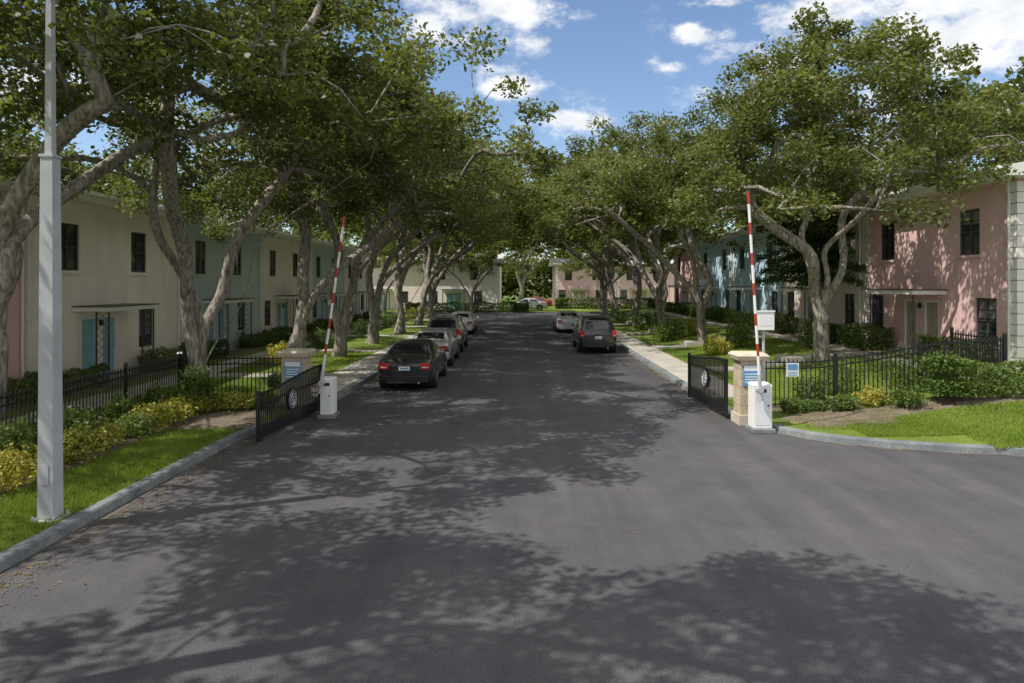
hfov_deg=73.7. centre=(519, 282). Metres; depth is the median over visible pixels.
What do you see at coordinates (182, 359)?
iron fence
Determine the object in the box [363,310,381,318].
hedge
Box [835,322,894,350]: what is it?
hedge
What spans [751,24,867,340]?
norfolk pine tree
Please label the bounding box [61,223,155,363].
windows
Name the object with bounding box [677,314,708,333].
shrub
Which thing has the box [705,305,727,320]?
hedge
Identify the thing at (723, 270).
windows
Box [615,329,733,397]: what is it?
sidewalk
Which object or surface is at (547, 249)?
live oak tree
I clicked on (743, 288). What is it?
entry canopy
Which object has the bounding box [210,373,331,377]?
footpath
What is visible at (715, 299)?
doors
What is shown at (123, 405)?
shrub
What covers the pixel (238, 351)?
mulch bed
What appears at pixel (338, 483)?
fallen leaves
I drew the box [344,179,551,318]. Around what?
live oak tree
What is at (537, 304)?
parked car
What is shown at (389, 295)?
entry canopy
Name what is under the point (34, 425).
shrub
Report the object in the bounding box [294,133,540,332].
live oak tree
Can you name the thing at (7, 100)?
live oak tree
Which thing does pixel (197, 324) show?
live oak tree
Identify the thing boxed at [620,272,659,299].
windows
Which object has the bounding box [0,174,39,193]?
roof
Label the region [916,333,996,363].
hedge
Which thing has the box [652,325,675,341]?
shrub
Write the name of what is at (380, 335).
footpath
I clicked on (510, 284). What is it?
distant trees
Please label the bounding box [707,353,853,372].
footpath
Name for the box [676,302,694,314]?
hedge
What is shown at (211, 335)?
doors
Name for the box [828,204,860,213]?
roof
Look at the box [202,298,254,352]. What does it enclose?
entry canopy
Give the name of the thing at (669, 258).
live oak tree
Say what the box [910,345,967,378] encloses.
shrub
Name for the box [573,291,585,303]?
doors
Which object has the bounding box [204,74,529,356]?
live oak tree
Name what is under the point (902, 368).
shrub
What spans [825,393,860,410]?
shrub
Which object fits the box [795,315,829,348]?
shrub
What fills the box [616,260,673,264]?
roof
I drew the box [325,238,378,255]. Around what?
roof
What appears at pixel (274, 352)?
shrub
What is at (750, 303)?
doors
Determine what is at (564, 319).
parked car
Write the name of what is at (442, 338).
parked car
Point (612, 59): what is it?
sky
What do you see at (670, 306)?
hedge
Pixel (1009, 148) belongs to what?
live oak tree
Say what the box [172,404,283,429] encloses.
mulch bed
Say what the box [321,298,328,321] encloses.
doors
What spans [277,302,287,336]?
doors
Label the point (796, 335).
mulch bed
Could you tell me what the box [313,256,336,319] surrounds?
windows
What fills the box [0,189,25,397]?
walls
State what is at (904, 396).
shrub
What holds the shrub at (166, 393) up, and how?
on the mulch bed at (97, 454)
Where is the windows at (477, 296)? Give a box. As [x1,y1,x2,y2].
[435,267,481,301]
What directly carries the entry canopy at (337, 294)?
attached to the walls at (326, 255)
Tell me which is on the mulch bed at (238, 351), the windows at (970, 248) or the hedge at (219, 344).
the hedge at (219, 344)
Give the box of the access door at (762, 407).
[756,389,769,424]
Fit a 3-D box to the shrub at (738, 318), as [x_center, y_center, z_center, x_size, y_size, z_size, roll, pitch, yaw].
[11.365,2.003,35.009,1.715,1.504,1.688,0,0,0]
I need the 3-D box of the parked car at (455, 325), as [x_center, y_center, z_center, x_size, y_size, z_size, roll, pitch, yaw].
[-3.750,2.513,35.383,2.120,1.834,4.725,0,0,0]
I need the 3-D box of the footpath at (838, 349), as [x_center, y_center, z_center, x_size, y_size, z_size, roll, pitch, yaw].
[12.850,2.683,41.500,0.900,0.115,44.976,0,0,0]
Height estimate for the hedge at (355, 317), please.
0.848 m
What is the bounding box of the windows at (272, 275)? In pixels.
[264,250,296,327]
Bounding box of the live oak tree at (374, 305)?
[261,91,550,343]
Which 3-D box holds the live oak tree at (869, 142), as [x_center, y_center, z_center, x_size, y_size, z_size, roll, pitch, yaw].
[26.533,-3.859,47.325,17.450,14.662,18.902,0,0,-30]
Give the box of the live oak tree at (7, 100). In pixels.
[0,91,92,189]
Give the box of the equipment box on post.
[757,311,774,380]
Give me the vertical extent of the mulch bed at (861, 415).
0.194 m
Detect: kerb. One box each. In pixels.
[0,368,377,571]
[380,312,611,312]
[616,341,1023,454]
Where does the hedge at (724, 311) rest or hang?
on the mulch bed at (796, 335)
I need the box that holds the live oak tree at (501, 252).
[360,230,506,253]
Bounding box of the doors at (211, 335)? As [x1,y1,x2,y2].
[208,307,236,350]
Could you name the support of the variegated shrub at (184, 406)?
on the mulch bed at (97, 454)
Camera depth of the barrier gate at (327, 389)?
17.09 m
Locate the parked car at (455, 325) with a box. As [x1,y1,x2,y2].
[426,314,468,351]
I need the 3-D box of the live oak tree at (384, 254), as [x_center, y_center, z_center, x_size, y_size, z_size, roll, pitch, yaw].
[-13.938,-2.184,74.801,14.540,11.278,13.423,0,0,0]
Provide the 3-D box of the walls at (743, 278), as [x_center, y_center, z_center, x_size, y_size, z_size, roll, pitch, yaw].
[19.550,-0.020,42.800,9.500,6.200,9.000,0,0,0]
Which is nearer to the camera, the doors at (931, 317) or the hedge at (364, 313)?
the doors at (931, 317)
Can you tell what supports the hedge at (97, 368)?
on the mulch bed at (238, 351)
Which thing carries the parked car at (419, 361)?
on the asphalt road
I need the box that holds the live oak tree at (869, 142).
[768,124,982,215]
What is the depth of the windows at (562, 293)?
100.10 m
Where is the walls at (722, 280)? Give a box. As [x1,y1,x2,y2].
[699,238,733,316]
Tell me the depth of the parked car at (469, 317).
45.45 m
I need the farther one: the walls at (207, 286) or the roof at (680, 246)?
the roof at (680, 246)
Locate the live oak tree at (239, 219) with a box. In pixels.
[159,170,318,238]
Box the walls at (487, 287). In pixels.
[427,262,501,309]
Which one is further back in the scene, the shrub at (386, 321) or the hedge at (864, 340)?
the shrub at (386, 321)
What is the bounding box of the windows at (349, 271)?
[346,262,363,310]
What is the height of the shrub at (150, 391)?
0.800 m
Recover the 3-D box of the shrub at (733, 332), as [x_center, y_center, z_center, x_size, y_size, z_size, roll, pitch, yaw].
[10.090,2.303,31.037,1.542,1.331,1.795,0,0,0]
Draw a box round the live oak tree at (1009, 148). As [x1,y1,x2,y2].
[980,96,1023,168]
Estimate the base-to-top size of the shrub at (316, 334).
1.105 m
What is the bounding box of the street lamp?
[31,0,71,522]
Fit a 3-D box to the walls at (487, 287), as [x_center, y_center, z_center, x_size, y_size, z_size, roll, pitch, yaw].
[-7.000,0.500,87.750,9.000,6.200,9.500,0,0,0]
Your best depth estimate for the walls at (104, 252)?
24.30 m
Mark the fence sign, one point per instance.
(792, 369)
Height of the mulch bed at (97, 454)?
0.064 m
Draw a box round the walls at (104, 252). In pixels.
[26,195,177,378]
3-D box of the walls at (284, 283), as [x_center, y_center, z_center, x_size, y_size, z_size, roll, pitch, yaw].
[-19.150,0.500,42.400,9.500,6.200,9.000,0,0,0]
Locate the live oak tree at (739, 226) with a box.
[733,164,883,228]
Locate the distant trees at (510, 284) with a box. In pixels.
[280,223,735,301]
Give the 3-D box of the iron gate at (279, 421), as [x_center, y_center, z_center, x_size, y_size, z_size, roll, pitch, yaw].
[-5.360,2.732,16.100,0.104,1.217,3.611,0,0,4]
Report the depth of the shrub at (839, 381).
18.73 m
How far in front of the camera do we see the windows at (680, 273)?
63.96 m
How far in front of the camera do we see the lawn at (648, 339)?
19.93 m
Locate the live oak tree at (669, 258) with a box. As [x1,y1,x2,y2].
[592,213,710,300]
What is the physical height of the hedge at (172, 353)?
0.856 m
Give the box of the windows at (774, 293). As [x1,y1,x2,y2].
[737,242,777,313]
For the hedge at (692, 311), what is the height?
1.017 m
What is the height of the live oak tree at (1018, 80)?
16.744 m
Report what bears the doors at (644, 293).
attached to the walls at (626, 285)
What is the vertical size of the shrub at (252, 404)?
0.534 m
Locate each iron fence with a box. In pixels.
[0,352,179,453]
[180,352,281,399]
[765,333,1007,406]
[950,326,1006,377]
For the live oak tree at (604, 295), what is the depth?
66.84 m
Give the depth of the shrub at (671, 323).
38.18 m
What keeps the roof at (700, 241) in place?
on the walls at (722, 280)
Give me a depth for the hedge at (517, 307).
77.18 m
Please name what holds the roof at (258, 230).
on the walls at (207, 286)
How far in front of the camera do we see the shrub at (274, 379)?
21.25 m
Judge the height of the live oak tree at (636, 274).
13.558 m
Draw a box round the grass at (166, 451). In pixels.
[0,336,1023,552]
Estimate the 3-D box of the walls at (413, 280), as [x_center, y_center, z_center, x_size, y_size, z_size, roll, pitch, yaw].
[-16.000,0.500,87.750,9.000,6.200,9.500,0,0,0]
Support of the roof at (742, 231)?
on the walls at (743, 278)
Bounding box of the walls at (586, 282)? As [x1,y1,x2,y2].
[552,265,616,304]
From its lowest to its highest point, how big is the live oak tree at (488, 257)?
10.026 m
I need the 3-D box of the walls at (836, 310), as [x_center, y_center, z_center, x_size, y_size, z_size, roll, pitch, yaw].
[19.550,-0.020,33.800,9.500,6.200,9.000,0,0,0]
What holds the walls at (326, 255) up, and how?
on the lawn at (359, 342)
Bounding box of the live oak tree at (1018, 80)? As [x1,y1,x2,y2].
[880,56,1023,189]
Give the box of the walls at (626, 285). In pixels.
[617,265,674,304]
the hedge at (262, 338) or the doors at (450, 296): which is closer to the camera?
the hedge at (262, 338)
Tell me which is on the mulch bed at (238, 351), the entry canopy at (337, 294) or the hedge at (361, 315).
the hedge at (361, 315)
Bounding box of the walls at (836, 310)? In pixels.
[784,212,864,341]
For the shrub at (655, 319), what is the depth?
46.88 m
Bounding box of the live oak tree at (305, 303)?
[105,47,507,372]
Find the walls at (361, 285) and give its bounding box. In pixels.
[345,251,367,314]
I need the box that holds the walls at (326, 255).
[311,245,343,321]
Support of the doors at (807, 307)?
attached to the walls at (836, 310)
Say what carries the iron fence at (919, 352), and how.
on the lawn at (648, 339)
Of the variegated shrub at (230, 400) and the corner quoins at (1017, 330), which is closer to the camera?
the variegated shrub at (230, 400)
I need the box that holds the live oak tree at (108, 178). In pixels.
[65,151,229,217]
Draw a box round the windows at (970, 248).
[872,208,996,347]
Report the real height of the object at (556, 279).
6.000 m
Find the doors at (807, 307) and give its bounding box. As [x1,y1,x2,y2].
[806,295,808,320]
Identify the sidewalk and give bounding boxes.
[317,332,417,396]
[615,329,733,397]
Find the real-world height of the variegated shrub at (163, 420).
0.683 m
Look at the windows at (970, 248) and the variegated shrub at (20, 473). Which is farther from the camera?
the windows at (970, 248)
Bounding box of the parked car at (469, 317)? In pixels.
[452,311,478,333]
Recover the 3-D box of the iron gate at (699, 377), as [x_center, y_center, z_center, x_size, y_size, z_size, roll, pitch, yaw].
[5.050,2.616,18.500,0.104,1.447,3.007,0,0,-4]
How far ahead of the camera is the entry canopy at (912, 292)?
23.75 m
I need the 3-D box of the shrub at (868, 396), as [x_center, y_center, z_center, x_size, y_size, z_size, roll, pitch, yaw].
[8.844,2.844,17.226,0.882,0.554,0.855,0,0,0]
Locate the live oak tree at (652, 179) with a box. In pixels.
[508,105,841,345]
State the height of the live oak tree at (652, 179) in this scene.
11.860 m
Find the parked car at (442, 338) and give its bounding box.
[413,328,460,365]
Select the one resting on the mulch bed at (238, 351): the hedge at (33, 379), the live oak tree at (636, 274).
the hedge at (33, 379)
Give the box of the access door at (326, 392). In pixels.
[322,383,330,411]
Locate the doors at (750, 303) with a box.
[748,293,759,319]
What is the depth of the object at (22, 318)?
19.62 m
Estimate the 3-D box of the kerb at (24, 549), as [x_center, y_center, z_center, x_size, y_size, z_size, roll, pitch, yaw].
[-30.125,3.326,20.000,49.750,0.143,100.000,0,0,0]
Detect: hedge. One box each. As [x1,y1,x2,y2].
[6,370,70,407]
[28,363,110,395]
[137,342,210,370]
[183,339,229,357]
[238,329,284,347]
[266,326,293,341]
[306,322,327,333]
[313,318,333,329]
[351,314,359,323]
[354,313,364,320]
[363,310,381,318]
[404,300,528,311]
[554,297,659,308]
[665,302,677,311]
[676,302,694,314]
[685,304,696,316]
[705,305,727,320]
[716,307,742,322]
[744,312,775,327]
[765,313,799,333]
[806,321,853,342]
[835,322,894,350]
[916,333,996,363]
[916,355,1023,397]
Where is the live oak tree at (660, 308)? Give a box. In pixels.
[518,133,770,333]
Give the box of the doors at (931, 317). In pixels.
[904,299,938,355]
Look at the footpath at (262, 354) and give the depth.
22.36 m
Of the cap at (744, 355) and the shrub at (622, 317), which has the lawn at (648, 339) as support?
the shrub at (622, 317)
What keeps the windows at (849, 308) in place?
attached to the walls at (836, 310)
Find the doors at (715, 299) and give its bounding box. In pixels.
[710,291,717,308]
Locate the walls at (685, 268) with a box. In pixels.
[675,245,698,308]
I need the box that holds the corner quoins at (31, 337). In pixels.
[26,197,179,384]
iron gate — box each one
[256,364,321,441]
[688,353,727,416]
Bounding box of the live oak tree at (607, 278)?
[487,171,683,319]
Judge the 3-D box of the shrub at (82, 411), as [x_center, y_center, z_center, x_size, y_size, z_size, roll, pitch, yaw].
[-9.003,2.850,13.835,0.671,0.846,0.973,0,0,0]
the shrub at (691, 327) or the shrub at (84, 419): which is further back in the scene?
the shrub at (691, 327)
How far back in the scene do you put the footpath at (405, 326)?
50.84 m
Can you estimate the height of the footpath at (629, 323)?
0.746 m
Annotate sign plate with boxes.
[284,361,300,379]
[743,365,761,385]
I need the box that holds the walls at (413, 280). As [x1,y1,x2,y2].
[372,262,424,309]
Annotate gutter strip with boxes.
[0,375,377,575]
[616,345,1023,456]
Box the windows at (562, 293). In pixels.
[559,270,600,297]
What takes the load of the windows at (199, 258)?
attached to the walls at (207, 286)
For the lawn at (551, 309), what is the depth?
84.24 m
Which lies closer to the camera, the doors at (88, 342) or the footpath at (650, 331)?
the doors at (88, 342)
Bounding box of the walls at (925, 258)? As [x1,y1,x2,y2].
[865,178,1023,369]
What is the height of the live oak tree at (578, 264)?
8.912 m
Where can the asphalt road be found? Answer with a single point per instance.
(884, 559)
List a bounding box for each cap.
[276,348,316,356]
[728,351,769,360]
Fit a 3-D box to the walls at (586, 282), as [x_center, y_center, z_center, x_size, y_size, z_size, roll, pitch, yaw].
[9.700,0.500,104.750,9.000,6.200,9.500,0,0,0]
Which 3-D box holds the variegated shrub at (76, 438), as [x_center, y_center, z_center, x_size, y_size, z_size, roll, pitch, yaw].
[-8.059,2.888,12.384,1.141,0.806,1.501,0,0,0]
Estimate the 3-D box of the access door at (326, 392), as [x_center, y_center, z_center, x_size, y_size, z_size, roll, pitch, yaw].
[-4.850,2.860,17.087,0.220,0.720,0.025,0,0,0]
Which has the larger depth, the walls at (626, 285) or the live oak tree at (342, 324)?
the walls at (626, 285)
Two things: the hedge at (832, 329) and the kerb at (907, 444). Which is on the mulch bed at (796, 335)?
the hedge at (832, 329)
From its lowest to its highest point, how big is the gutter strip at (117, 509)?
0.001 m
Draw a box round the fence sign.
[786,363,798,376]
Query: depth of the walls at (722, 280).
50.64 m
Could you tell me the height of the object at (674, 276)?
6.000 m
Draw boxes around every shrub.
[0,416,37,475]
[0,442,37,495]
[16,416,37,459]
[30,420,107,465]
[63,403,101,432]
[63,407,100,450]
[90,418,124,448]
[101,392,138,425]
[108,410,159,438]
[121,402,174,432]
[140,383,167,408]
[149,384,189,415]
[149,394,198,425]
[175,362,220,413]
[181,393,214,414]
[212,388,255,412]
[241,391,274,409]
[265,372,280,386]
[266,340,287,366]
[303,327,334,348]
[348,317,368,337]
[378,310,397,327]
[405,308,427,320]
[609,306,631,322]
[628,311,653,330]
[647,308,669,326]
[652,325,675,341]
[658,317,685,339]
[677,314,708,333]
[703,335,732,354]
[722,308,759,334]
[724,319,755,347]
[779,396,810,413]
[789,374,831,400]
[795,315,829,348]
[803,397,828,411]
[817,355,869,395]
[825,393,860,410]
[851,385,893,406]
[871,342,936,387]
[884,384,928,407]
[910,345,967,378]
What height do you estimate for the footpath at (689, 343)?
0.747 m
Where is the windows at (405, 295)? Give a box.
[401,267,407,303]
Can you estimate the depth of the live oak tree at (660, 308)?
41.29 m
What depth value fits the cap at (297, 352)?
18.12 m
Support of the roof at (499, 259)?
on the walls at (487, 287)
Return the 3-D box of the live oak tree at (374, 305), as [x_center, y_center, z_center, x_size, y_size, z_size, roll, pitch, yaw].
[-7.098,-3.125,36.337,16.909,12.978,15.562,0,0,20]
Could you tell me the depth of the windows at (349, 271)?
61.85 m
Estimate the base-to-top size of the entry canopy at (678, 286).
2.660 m
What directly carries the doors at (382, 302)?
attached to the walls at (413, 280)
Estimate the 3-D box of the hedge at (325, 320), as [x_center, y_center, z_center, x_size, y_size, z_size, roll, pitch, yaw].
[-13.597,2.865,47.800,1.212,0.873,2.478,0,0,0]
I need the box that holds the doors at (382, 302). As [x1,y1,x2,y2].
[374,292,388,309]
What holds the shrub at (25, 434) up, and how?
on the mulch bed at (97, 454)
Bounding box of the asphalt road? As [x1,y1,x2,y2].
[0,313,1023,682]
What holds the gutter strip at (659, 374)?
on the asphalt road
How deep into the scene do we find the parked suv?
32.81 m
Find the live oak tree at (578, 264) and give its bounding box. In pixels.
[557,242,658,310]
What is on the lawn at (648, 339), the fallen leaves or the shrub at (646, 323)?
the shrub at (646, 323)
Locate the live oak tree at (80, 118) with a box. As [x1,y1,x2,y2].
[0,0,453,451]
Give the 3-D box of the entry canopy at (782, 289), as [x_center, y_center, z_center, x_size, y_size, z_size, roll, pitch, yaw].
[14.174,1.550,34.210,1.247,2.660,3.180,0,0,0]
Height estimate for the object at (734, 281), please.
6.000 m
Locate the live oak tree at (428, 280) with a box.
[335,168,554,324]
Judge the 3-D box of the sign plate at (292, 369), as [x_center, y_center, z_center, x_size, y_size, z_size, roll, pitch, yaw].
[-6.050,2.330,18.171,0.440,0.500,0.030,0,0,0]
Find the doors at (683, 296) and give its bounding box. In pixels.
[682,290,687,303]
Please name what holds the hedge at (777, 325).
on the mulch bed at (796, 335)
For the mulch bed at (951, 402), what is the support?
on the lawn at (648, 339)
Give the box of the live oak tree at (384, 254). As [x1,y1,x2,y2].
[342,224,454,313]
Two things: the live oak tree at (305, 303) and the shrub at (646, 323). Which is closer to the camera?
the live oak tree at (305, 303)
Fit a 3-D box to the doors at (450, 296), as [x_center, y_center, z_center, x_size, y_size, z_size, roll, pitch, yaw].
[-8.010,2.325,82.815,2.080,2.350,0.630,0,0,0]
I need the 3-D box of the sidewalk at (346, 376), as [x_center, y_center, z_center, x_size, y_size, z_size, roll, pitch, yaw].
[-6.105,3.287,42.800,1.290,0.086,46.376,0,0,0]
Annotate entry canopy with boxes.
[71,303,158,380]
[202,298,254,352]
[274,295,309,333]
[319,293,345,319]
[357,291,368,318]
[374,289,391,309]
[441,289,464,302]
[570,288,589,303]
[667,285,685,311]
[726,286,761,322]
[778,287,823,335]
[865,289,947,358]
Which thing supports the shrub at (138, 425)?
on the mulch bed at (97, 454)
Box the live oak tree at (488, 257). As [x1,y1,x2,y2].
[417,231,535,311]
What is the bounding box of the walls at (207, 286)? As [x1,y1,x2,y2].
[180,222,259,350]
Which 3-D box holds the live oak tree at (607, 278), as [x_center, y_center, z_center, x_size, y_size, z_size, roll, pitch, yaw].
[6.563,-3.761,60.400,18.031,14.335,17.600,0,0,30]
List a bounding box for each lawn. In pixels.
[0,315,428,543]
[381,298,646,311]
[605,309,1023,444]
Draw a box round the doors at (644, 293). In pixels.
[634,291,646,304]
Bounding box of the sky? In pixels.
[0,0,1023,284]
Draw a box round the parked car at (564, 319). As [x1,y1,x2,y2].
[552,310,579,332]
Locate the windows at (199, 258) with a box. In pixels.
[194,240,245,332]
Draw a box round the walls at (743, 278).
[734,231,783,322]
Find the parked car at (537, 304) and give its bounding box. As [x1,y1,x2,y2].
[508,298,547,310]
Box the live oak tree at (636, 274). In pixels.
[487,146,733,325]
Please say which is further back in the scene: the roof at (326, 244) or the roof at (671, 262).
the roof at (671, 262)
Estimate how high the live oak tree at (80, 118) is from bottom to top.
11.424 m
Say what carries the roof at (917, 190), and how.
on the walls at (925, 258)
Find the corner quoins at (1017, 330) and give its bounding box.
[864,179,1023,372]
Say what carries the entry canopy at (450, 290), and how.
attached to the walls at (487, 287)
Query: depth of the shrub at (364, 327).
40.78 m
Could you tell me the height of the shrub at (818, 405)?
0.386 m
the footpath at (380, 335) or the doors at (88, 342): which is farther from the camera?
the footpath at (380, 335)
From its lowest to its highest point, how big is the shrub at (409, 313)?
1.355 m
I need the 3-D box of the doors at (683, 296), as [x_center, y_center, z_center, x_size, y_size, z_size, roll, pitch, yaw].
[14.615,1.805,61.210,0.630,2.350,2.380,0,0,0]
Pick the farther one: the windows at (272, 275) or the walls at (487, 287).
the walls at (487, 287)
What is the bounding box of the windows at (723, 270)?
[702,250,728,307]
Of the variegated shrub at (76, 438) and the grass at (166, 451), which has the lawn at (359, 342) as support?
the grass at (166, 451)
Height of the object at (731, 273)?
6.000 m
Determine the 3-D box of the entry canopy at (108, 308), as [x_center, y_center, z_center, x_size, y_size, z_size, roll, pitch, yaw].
[-13.774,2.070,23.390,1.247,2.660,2.980,0,0,0]
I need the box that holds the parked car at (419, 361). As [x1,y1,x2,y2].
[378,339,448,387]
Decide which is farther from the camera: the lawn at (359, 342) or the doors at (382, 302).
the doors at (382, 302)
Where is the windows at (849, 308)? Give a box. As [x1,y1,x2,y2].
[788,240,854,323]
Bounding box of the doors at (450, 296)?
[446,292,462,309]
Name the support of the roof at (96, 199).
on the walls at (104, 252)
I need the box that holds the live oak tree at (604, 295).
[511,177,684,314]
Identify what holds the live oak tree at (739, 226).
on the lawn at (648, 339)
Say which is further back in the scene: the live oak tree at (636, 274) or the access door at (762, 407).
the live oak tree at (636, 274)
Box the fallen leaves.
[0,347,1020,613]
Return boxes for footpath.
[2,317,394,433]
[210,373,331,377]
[317,349,381,351]
[346,335,410,336]
[378,326,426,326]
[613,317,679,325]
[625,324,715,334]
[652,311,986,378]
[652,335,765,348]
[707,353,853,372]
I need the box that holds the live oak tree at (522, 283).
[458,224,599,300]
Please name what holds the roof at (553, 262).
on the walls at (586, 282)
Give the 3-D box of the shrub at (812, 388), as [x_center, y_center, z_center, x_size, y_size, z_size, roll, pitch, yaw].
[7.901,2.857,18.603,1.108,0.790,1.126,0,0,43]
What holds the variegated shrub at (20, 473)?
on the mulch bed at (97, 454)
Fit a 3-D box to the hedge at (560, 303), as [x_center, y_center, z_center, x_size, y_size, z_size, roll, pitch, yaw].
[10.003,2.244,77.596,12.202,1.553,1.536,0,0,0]
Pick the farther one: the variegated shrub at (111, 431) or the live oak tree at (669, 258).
the live oak tree at (669, 258)
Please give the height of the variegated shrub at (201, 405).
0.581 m
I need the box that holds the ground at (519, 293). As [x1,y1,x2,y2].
[503,285,551,297]
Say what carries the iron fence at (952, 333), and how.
on the lawn at (648, 339)
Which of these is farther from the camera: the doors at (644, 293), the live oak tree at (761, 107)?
the doors at (644, 293)
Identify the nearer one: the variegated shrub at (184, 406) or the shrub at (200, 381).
the variegated shrub at (184, 406)
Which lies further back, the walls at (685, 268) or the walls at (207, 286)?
the walls at (685, 268)
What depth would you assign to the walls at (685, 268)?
61.05 m
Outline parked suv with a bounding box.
[571,314,616,351]
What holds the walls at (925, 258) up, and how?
on the lawn at (648, 339)
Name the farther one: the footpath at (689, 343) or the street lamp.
the footpath at (689, 343)
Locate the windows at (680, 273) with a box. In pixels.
[677,257,694,303]
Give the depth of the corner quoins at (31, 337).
20.06 m
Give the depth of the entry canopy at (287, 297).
40.03 m
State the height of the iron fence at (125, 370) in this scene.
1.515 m
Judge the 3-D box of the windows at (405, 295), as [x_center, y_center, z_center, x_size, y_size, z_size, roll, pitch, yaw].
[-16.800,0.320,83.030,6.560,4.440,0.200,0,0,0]
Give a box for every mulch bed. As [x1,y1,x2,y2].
[0,413,208,498]
[7,318,378,411]
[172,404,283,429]
[669,312,981,370]
[772,403,896,428]
[870,390,1023,415]
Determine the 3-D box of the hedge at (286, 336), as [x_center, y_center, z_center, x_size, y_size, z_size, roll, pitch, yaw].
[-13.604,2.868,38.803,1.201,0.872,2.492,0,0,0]
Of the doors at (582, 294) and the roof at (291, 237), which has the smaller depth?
the roof at (291, 237)
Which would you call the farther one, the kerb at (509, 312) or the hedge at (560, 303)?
the hedge at (560, 303)
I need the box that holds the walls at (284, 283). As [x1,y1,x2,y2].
[261,236,309,335]
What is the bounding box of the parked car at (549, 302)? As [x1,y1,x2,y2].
[531,297,552,308]
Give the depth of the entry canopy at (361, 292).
59.44 m
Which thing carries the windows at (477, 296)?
attached to the walls at (487, 287)
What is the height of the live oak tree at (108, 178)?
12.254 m
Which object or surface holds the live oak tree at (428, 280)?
on the lawn at (359, 342)
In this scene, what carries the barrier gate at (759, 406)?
on the asphalt road
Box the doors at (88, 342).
[81,315,130,380]
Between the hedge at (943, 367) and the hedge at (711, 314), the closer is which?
the hedge at (943, 367)
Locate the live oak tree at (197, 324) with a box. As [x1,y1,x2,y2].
[0,0,564,399]
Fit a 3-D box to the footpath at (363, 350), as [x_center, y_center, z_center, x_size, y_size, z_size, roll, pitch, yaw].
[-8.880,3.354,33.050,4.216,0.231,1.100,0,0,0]
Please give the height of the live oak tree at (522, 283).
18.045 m
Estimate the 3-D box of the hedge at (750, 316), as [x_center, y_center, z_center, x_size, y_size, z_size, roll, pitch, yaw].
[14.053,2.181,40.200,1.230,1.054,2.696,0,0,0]
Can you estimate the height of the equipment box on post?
2.630 m
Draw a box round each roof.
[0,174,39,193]
[31,186,197,221]
[186,215,275,235]
[241,219,322,244]
[291,230,354,250]
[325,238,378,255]
[445,254,505,263]
[549,259,591,266]
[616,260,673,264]
[664,243,688,249]
[696,226,744,244]
[722,224,768,237]
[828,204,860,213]
[851,162,1023,209]
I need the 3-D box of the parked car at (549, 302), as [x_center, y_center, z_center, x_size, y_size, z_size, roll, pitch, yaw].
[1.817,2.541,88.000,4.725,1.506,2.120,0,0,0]
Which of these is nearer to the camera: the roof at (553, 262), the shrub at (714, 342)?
the shrub at (714, 342)
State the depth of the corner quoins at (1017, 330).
20.41 m
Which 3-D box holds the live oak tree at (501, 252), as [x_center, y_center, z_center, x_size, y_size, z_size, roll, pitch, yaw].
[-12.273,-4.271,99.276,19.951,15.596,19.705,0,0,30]
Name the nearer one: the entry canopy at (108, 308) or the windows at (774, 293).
the entry canopy at (108, 308)
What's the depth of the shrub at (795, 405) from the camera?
17.05 m
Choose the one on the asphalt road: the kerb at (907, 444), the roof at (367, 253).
the kerb at (907, 444)
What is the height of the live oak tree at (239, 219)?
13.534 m
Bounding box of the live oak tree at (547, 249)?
[529,241,637,258]
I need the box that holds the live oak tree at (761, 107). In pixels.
[650,1,1023,362]
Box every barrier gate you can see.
[317,216,345,418]
[744,192,775,433]

